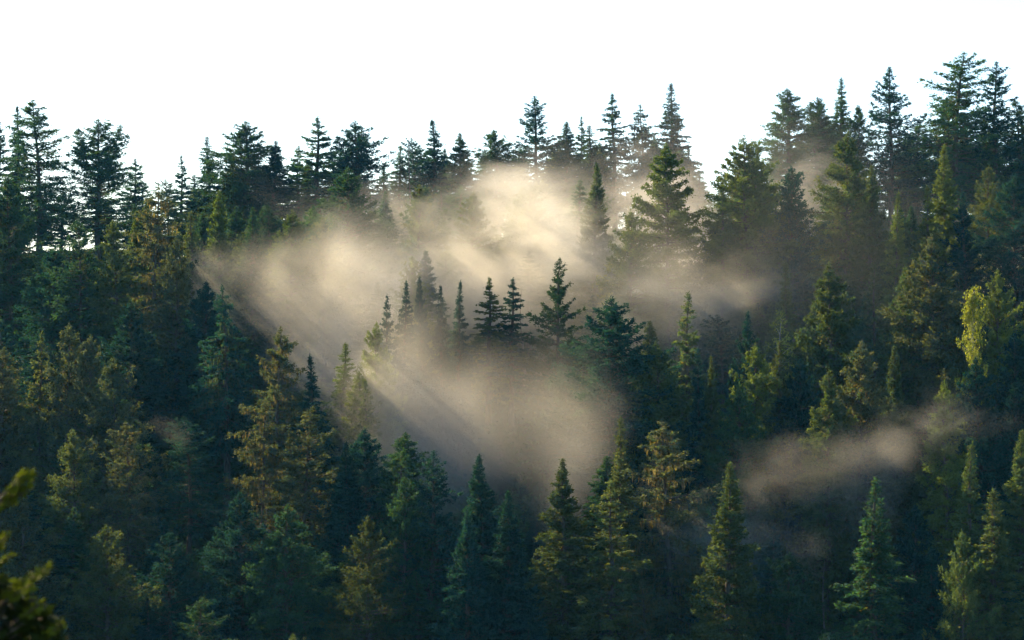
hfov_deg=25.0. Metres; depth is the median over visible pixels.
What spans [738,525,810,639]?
conifer tree
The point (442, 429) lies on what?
spruce tree
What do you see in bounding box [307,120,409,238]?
fir tree
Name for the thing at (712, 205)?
conifer tree
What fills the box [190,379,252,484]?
conifer tree
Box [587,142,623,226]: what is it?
conifer tree
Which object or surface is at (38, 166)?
fir tree
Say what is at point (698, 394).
spruce tree
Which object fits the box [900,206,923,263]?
conifer tree
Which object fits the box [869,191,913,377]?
spruce tree
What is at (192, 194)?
conifer tree
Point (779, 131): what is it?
fir tree
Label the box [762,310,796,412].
aspen tree
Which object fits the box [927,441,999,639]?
spruce tree
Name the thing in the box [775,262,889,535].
fir tree
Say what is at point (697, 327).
conifer tree
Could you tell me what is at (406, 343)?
spruce tree
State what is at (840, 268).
conifer tree
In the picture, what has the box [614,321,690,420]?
conifer tree
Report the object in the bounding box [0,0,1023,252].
sky
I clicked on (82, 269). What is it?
conifer tree
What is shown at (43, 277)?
spruce tree
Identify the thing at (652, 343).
conifer tree
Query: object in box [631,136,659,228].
conifer tree
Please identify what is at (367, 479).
fir tree
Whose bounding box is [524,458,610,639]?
spruce tree
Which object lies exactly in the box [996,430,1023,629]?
spruce tree
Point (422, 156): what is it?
conifer tree
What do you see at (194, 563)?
undergrowth
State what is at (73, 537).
conifer tree
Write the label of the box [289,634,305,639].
spruce tree
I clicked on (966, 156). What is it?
conifer tree
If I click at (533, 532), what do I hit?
conifer tree
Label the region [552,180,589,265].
conifer tree
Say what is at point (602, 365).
fir tree
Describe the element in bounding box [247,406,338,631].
fir tree
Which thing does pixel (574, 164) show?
spruce tree
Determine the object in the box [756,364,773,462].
conifer tree
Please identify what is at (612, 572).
spruce tree
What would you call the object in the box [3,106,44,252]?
spruce tree
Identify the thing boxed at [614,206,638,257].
conifer tree
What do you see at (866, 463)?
fir tree
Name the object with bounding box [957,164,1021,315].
fir tree
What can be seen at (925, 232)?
spruce tree
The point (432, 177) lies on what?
spruce tree
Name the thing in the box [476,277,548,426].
spruce tree
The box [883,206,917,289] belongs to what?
conifer tree
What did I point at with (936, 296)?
spruce tree
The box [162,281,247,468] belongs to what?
spruce tree
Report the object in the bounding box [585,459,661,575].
conifer tree
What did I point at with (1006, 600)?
conifer tree
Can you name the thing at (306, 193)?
conifer tree
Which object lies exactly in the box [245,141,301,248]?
spruce tree
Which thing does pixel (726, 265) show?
spruce tree
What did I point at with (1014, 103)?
fir tree
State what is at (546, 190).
conifer tree
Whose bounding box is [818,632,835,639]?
conifer tree
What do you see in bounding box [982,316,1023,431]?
conifer tree
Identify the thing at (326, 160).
fir tree
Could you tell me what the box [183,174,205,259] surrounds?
conifer tree
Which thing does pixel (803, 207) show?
conifer tree
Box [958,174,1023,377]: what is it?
fir tree
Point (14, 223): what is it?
fir tree
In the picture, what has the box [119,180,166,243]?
conifer tree
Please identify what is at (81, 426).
conifer tree
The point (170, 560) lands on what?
conifer tree
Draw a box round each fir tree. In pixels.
[0,98,83,254]
[0,175,57,368]
[32,217,120,400]
[81,420,175,614]
[104,184,200,394]
[132,238,215,449]
[145,179,196,261]
[189,120,300,235]
[190,493,294,639]
[215,396,310,611]
[224,326,326,529]
[236,504,340,639]
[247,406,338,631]
[251,209,333,385]
[279,216,364,391]
[289,166,404,371]
[305,149,367,239]
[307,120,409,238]
[309,427,420,628]
[316,515,418,639]
[344,322,409,470]
[355,444,446,619]
[357,474,449,639]
[372,449,492,626]
[381,256,447,383]
[393,184,455,299]
[396,136,430,237]
[434,191,511,339]
[451,129,535,241]
[462,152,512,233]
[486,185,562,322]
[515,295,690,547]
[516,357,614,476]
[561,162,624,341]
[583,209,673,385]
[608,418,722,639]
[610,341,697,533]
[612,143,718,363]
[680,135,810,358]
[686,382,787,590]
[713,344,807,568]
[725,137,794,353]
[748,166,841,348]
[750,88,829,214]
[759,356,846,582]
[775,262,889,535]
[778,97,847,221]
[799,130,890,344]
[800,338,915,614]
[825,104,888,211]
[877,505,954,639]
[893,51,1021,221]
[903,95,983,207]
[921,529,1003,639]
[930,356,1022,558]
[949,61,1023,188]
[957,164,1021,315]
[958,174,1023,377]
[974,331,1023,564]
[997,100,1023,194]
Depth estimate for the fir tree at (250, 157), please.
421.21 m
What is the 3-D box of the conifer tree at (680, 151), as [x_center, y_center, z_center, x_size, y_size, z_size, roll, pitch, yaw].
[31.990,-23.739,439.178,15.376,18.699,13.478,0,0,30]
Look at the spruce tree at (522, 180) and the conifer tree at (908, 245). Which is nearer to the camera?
the conifer tree at (908, 245)
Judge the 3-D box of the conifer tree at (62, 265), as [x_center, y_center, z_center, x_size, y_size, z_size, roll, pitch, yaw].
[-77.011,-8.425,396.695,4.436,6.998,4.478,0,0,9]
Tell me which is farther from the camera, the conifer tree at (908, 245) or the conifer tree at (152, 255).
the conifer tree at (152, 255)
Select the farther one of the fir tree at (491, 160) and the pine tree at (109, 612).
the fir tree at (491, 160)
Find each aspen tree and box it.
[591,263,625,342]
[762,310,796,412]
[950,285,988,474]
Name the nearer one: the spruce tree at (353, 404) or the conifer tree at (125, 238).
the spruce tree at (353, 404)
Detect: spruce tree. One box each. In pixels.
[0,122,23,212]
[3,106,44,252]
[6,330,62,530]
[11,247,93,402]
[81,221,147,412]
[95,300,175,479]
[103,211,164,372]
[115,158,150,240]
[156,156,200,258]
[161,210,210,374]
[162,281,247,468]
[178,284,261,510]
[181,136,224,246]
[194,190,256,365]
[227,207,290,390]
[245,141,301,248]
[276,116,342,229]
[276,145,328,223]
[280,334,340,427]
[284,353,342,550]
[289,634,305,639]
[308,441,384,639]
[318,342,357,491]
[331,371,388,511]
[342,379,386,507]
[354,192,409,339]
[369,293,408,458]
[377,281,435,481]
[384,145,413,239]
[399,276,440,469]
[400,119,455,244]
[418,286,467,478]
[426,509,504,639]
[432,133,495,229]
[437,148,455,210]
[438,280,483,470]
[450,276,525,424]
[465,490,560,639]
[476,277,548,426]
[493,96,585,211]
[518,257,590,440]
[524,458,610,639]
[536,122,607,236]
[560,479,666,639]
[564,116,590,204]
[577,125,624,225]
[585,92,649,230]
[590,415,655,639]
[611,105,665,230]
[639,83,703,232]
[655,291,727,474]
[674,461,782,639]
[677,148,714,225]
[678,346,720,579]
[682,170,717,236]
[686,191,759,382]
[688,355,726,554]
[718,311,775,501]
[747,340,810,575]
[763,263,812,432]
[787,370,865,631]
[814,77,864,213]
[821,477,916,639]
[840,165,897,371]
[852,67,937,235]
[855,261,896,406]
[862,345,931,581]
[866,233,1000,533]
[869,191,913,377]
[872,265,932,514]
[904,547,956,639]
[906,185,959,380]
[910,380,980,630]
[912,144,978,333]
[922,189,1018,391]
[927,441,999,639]
[947,487,1023,639]
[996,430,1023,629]
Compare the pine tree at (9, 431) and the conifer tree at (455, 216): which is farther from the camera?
the conifer tree at (455, 216)
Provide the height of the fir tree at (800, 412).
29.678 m
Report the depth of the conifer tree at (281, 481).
287.30 m
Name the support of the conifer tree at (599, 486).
on the hillside
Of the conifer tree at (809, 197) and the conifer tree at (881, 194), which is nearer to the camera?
the conifer tree at (809, 197)
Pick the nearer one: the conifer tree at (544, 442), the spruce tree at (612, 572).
the spruce tree at (612, 572)
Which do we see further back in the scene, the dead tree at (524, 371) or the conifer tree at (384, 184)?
the conifer tree at (384, 184)
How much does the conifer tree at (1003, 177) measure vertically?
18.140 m
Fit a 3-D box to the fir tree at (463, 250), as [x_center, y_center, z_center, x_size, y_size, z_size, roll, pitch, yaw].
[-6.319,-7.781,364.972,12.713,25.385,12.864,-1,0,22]
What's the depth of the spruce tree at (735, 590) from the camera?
250.85 m
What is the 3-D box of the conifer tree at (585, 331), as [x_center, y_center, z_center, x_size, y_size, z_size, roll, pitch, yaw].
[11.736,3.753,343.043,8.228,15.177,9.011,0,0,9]
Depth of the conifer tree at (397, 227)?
396.08 m
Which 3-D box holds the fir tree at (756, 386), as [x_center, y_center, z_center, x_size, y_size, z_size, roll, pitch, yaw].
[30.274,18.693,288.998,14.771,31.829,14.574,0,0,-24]
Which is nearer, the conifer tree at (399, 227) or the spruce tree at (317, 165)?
the conifer tree at (399, 227)
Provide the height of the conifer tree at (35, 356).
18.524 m
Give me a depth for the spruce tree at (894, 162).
420.82 m
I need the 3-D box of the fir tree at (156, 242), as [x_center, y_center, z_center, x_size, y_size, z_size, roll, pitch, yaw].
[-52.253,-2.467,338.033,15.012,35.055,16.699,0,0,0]
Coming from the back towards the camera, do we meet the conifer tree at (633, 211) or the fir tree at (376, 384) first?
the conifer tree at (633, 211)
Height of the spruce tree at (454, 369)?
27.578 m
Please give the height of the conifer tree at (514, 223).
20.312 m
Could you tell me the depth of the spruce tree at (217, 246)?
342.65 m
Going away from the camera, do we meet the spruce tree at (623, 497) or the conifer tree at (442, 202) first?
the spruce tree at (623, 497)
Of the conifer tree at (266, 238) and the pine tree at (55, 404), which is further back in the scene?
the conifer tree at (266, 238)
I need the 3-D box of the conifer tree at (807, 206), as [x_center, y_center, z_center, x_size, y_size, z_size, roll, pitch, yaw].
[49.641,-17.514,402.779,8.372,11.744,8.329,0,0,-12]
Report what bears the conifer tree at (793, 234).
on the hillside
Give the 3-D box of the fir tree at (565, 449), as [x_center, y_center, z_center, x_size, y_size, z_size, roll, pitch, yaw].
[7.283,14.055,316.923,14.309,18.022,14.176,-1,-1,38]
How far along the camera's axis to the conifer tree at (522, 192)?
387.55 m
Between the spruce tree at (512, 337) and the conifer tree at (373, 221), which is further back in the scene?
the conifer tree at (373, 221)
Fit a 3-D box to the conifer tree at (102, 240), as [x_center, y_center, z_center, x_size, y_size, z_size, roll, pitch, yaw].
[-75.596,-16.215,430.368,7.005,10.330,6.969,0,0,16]
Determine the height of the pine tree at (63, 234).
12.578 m
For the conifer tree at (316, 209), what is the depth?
394.71 m
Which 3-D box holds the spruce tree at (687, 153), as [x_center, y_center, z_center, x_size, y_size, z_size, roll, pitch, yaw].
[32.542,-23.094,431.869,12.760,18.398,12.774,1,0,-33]
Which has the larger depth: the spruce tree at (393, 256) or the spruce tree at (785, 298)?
the spruce tree at (393, 256)
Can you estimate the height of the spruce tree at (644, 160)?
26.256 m
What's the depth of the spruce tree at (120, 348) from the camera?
318.02 m
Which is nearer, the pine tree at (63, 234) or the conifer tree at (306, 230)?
the conifer tree at (306, 230)
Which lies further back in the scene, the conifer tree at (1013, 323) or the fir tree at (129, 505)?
the conifer tree at (1013, 323)
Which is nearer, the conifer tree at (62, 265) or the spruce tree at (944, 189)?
the spruce tree at (944, 189)
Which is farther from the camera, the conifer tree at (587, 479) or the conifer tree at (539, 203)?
the conifer tree at (539, 203)
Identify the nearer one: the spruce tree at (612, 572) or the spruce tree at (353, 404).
the spruce tree at (612, 572)
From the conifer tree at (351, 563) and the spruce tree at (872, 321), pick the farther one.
the spruce tree at (872, 321)
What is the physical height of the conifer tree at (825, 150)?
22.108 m
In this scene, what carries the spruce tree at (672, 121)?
on the hillside
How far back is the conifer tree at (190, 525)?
297.76 m
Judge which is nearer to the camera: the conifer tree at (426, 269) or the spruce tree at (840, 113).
the conifer tree at (426, 269)
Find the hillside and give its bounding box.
[0,217,1011,639]
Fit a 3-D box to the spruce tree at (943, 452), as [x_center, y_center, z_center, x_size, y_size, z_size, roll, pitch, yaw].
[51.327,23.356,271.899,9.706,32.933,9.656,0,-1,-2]
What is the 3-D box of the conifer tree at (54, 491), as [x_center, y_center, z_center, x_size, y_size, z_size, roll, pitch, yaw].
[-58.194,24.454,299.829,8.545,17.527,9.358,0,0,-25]
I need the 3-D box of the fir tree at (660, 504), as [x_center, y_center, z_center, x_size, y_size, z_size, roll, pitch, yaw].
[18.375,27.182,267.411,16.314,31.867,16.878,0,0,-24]
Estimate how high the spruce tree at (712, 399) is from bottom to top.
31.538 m
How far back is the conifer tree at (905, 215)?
443.99 m
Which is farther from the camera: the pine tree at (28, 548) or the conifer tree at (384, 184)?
the conifer tree at (384, 184)
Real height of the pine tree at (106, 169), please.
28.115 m
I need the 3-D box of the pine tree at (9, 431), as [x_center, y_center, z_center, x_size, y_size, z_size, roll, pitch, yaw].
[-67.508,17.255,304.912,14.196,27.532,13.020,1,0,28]
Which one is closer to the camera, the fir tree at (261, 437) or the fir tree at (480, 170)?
the fir tree at (261, 437)
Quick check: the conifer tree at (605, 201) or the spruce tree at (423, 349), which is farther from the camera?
the conifer tree at (605, 201)
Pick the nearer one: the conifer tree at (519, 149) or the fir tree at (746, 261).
the fir tree at (746, 261)
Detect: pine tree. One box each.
[0,347,48,533]
[0,497,92,639]
[11,325,113,526]
[31,429,121,587]
[32,193,92,249]
[46,119,150,262]
[47,334,134,555]
[52,524,168,639]
[61,356,172,551]
[880,123,949,228]
[946,269,1023,491]
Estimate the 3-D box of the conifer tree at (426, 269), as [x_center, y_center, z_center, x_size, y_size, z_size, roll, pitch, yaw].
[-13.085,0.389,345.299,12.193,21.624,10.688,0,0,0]
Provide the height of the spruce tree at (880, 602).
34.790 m
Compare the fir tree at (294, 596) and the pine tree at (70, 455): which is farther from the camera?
the pine tree at (70, 455)
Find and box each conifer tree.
[0,319,50,446]
[0,482,93,639]
[0,569,35,625]
[1,376,43,520]
[9,328,74,449]
[20,581,45,611]
[29,178,67,247]
[35,443,89,548]
[42,507,112,639]
[53,383,155,537]
[56,251,114,352]
[59,251,68,284]
[76,181,121,247]
[89,209,122,255]
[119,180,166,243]
[120,206,140,249]
[120,206,148,266]
[123,519,201,631]
[127,530,212,639]
[133,596,160,639]
[138,219,160,267]
[143,416,234,556]
[171,189,200,255]
[172,595,237,639]
[182,297,255,397]
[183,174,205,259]
[186,212,217,292]
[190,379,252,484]
[192,155,255,224]
[202,206,249,308]
[202,210,230,262]
[222,225,285,343]
[236,208,250,251]
[240,205,288,276]
[256,206,273,257]
[267,437,334,576]
[273,208,349,345]
[283,206,304,257]
[295,163,321,221]
[302,206,327,233]
[311,545,381,639]
[317,206,364,298]
[346,281,405,399]
[361,206,381,253]
[371,432,449,570]
[372,165,403,218]
[375,206,409,268]
[390,205,407,250]
[392,251,457,372]
[398,185,464,271]
[399,197,451,318]
[402,146,447,198]
[402,187,446,243]
[415,250,486,343]
[430,187,462,263]
[433,186,492,264]
[439,454,510,635]
[467,187,507,239]
[468,187,500,265]
[472,154,512,236]
[478,204,554,322]
[482,422,518,493]
[486,186,554,277]
[496,251,563,353]
[498,148,551,225]
[499,186,560,266]
[523,508,549,561]
[533,180,568,254]
[537,409,561,465]
[540,179,618,306]
[544,456,666,636]
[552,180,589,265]
[552,454,600,559]
[565,188,622,271]
[572,296,618,390]
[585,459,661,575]
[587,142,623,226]
[590,146,630,228]
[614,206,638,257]
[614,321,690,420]
[614,338,684,469]
[619,207,646,231]
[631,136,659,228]
[642,466,703,598]
[643,214,669,250]
[645,150,705,218]
[657,222,768,344]
[673,315,720,390]
[680,488,767,639]
[683,206,710,262]
[683,314,747,429]
[702,168,769,232]
[714,159,785,280]
[731,196,769,310]
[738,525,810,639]
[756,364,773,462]
[762,324,803,372]
[772,194,810,268]
[782,190,815,235]
[789,185,886,312]
[795,188,814,250]
[801,187,820,226]
[804,185,849,278]
[809,123,844,213]
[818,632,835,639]
[840,296,907,415]
[860,155,887,218]
[874,207,890,241]
[879,142,935,219]
[880,206,891,240]
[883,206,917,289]
[884,177,919,217]
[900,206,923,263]
[908,375,937,466]
[911,206,923,243]
[955,519,1023,639]
[958,129,981,216]
[960,132,1021,212]
[967,302,1020,399]
[970,189,993,231]
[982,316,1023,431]
[985,187,1018,268]
[1015,119,1023,192]
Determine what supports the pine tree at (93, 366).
on the hillside
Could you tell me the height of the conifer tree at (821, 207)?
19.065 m
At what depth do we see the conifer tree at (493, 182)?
444.71 m
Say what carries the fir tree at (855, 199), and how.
on the hillside
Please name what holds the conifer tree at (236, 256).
on the hillside
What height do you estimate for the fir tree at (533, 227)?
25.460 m
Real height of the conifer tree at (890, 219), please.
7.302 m
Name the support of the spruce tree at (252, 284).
on the hillside
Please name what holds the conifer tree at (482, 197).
on the hillside
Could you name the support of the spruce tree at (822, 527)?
on the hillside
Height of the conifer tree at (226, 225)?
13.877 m
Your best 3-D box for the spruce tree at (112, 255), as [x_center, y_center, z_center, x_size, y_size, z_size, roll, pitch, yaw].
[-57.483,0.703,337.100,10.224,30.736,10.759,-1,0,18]
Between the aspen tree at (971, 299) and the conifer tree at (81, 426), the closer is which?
the aspen tree at (971, 299)
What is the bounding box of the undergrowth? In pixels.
[0,213,1020,639]
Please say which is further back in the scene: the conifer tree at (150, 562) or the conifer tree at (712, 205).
the conifer tree at (712, 205)
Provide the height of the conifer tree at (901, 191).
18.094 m
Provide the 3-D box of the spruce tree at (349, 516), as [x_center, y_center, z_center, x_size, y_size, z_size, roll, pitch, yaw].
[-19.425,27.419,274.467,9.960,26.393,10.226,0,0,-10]
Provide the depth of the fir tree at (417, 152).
433.06 m
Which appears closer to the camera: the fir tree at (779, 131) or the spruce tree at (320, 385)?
the spruce tree at (320, 385)
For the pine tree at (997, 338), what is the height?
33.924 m
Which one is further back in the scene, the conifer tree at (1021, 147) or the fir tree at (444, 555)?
the conifer tree at (1021, 147)
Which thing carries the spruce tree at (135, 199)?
on the hillside
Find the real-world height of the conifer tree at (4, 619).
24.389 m
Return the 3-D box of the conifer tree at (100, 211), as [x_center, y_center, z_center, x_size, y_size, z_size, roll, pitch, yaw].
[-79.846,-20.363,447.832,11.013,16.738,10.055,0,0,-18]
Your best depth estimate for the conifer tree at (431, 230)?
373.40 m
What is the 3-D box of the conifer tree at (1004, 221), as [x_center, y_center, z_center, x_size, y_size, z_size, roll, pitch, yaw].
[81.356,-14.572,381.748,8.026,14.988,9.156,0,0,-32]
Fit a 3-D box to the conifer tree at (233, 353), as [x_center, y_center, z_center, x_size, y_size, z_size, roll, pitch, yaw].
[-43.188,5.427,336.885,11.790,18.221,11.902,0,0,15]
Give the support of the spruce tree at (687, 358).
on the hillside
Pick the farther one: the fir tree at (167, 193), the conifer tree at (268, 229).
the fir tree at (167, 193)
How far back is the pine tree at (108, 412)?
295.95 m
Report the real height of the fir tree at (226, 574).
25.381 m
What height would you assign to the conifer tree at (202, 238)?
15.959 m
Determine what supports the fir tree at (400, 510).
on the hillside
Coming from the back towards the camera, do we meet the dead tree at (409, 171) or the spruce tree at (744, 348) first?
the dead tree at (409, 171)
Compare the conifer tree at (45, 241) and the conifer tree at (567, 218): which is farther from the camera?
the conifer tree at (45, 241)
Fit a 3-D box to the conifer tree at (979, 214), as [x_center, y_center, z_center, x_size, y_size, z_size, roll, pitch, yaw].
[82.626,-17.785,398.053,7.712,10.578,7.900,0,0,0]
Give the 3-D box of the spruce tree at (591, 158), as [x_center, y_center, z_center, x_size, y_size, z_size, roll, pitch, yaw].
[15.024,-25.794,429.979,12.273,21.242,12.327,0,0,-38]
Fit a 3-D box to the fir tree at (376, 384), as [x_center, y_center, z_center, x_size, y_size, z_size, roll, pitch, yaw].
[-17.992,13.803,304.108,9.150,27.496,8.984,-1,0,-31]
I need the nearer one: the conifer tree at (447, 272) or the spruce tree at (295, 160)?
the conifer tree at (447, 272)
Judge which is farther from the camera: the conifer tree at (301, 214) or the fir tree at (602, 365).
the conifer tree at (301, 214)
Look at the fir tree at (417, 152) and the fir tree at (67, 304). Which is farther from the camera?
the fir tree at (417, 152)
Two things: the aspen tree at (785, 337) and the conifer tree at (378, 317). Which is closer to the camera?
the aspen tree at (785, 337)
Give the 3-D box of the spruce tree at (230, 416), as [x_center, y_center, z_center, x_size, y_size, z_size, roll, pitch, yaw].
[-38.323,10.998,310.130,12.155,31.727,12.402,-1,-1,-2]
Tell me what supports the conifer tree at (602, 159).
on the hillside
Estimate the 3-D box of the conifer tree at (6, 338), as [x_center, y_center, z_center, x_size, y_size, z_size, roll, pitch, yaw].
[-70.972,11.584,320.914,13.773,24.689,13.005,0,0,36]
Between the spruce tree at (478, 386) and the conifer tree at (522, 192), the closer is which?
the spruce tree at (478, 386)
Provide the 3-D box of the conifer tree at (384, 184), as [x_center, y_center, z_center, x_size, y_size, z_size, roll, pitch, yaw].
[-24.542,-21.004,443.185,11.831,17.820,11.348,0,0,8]
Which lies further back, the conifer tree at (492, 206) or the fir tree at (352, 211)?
the conifer tree at (492, 206)
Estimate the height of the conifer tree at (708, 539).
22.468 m
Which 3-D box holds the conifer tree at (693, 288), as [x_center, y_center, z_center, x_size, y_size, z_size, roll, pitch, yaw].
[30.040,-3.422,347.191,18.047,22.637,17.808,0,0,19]
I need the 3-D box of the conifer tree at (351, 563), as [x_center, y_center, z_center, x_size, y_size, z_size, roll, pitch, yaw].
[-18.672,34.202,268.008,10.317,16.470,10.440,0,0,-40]
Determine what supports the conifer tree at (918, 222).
on the hillside
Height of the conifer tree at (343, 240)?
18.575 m
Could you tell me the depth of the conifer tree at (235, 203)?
426.82 m
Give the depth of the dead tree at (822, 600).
256.67 m
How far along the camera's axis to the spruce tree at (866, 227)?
335.73 m
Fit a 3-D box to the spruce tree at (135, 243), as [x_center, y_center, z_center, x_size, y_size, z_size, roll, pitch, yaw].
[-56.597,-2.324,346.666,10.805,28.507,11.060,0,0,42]
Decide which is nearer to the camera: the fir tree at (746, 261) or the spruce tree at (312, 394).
the spruce tree at (312, 394)
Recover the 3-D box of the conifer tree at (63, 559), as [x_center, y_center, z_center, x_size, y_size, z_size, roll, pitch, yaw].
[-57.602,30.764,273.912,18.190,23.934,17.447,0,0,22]
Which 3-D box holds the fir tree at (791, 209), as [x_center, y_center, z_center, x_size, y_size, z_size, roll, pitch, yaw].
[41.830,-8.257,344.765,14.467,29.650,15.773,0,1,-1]
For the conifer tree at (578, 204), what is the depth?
371.44 m
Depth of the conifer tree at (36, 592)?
260.43 m
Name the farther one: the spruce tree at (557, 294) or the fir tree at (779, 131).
the fir tree at (779, 131)
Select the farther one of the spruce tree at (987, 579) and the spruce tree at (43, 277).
the spruce tree at (43, 277)
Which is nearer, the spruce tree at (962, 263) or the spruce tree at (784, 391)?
the spruce tree at (784, 391)
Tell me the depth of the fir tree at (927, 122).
426.90 m
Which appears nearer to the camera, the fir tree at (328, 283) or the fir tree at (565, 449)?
the fir tree at (565, 449)
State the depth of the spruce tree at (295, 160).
427.64 m
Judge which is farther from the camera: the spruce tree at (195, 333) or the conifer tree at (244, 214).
the conifer tree at (244, 214)
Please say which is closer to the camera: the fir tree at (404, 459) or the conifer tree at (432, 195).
the fir tree at (404, 459)
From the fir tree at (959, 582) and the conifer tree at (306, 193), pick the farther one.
the conifer tree at (306, 193)
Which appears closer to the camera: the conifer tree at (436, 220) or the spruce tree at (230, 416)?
the spruce tree at (230, 416)
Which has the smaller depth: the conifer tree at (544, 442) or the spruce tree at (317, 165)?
the conifer tree at (544, 442)
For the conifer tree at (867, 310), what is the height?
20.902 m
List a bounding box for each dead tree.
[408,117,412,236]
[520,290,525,385]
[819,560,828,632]
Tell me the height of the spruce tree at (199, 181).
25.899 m
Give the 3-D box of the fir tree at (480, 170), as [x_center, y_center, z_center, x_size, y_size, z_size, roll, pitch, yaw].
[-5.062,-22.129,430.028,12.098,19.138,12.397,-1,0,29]
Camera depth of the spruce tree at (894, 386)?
283.49 m
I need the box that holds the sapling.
[0,467,68,639]
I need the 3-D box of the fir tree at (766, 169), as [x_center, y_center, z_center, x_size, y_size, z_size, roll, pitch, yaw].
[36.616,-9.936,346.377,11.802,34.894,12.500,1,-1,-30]
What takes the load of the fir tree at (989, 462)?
on the hillside
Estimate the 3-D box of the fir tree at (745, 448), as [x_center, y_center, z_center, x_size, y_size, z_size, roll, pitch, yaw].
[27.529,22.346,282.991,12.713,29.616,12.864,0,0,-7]
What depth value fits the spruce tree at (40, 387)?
305.30 m
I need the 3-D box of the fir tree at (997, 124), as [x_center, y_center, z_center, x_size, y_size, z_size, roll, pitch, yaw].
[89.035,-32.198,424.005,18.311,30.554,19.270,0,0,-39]
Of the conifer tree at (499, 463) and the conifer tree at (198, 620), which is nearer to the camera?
the conifer tree at (198, 620)
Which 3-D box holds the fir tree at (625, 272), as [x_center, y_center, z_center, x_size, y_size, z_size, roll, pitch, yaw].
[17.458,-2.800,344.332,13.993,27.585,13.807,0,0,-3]
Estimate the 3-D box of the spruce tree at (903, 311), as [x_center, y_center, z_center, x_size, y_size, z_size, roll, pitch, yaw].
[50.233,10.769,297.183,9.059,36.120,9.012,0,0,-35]
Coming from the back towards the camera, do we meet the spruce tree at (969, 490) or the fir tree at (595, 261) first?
the fir tree at (595, 261)
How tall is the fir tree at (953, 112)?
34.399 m
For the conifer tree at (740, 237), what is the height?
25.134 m
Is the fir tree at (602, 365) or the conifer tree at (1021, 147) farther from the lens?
the conifer tree at (1021, 147)
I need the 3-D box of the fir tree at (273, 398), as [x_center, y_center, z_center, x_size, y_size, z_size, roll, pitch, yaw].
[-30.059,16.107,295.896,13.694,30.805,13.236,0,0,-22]
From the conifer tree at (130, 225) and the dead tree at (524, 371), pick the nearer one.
the dead tree at (524, 371)
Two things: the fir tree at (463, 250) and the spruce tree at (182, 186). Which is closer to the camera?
the fir tree at (463, 250)
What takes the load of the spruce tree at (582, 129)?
on the hillside
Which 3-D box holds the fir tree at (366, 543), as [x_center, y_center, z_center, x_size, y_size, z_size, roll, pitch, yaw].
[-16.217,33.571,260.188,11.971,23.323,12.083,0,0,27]
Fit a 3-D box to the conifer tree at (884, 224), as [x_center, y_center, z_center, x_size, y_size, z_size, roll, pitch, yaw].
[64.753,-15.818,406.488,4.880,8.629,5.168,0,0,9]
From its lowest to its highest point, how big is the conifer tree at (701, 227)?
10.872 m
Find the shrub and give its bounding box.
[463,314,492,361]
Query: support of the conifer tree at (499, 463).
on the hillside
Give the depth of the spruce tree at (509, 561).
255.92 m
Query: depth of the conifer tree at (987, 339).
322.37 m
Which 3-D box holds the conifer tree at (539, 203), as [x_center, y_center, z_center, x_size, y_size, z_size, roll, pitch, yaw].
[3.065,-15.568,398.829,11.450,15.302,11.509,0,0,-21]
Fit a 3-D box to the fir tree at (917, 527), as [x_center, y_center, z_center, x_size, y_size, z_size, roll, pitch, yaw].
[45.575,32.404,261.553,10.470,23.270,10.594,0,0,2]
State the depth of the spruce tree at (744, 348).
295.36 m
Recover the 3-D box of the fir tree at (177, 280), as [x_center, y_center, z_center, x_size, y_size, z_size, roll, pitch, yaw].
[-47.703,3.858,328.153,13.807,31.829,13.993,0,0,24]
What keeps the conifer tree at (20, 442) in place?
on the hillside
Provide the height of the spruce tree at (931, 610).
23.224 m
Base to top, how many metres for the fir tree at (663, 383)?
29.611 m
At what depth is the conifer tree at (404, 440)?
287.33 m
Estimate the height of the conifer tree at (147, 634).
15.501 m
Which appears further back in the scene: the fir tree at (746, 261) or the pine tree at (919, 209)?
the pine tree at (919, 209)
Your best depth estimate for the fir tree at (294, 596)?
260.03 m
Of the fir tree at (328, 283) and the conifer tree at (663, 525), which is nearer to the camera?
the conifer tree at (663, 525)
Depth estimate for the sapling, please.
5.85 m
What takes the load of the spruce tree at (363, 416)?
on the hillside
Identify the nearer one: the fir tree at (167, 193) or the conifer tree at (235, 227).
the conifer tree at (235, 227)
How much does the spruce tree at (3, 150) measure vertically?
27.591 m
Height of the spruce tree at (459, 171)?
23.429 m
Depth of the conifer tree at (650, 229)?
402.36 m
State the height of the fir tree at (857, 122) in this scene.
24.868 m
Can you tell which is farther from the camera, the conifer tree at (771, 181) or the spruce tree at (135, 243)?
the conifer tree at (771, 181)
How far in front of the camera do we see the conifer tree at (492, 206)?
415.64 m
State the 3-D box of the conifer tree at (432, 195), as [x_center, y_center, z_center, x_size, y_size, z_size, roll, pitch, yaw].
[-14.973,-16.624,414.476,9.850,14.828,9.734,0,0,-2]
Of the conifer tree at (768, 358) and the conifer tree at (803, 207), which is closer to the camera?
the conifer tree at (768, 358)
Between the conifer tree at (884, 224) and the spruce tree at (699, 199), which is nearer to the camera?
the conifer tree at (884, 224)
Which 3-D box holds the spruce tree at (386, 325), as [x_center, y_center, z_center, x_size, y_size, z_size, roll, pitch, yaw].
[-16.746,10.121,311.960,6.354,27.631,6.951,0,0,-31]
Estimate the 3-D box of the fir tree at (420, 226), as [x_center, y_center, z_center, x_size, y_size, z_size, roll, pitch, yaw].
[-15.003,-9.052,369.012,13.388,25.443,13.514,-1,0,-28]
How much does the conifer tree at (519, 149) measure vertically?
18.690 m
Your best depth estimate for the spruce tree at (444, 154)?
432.13 m
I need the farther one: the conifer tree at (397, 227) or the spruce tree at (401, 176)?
the spruce tree at (401, 176)

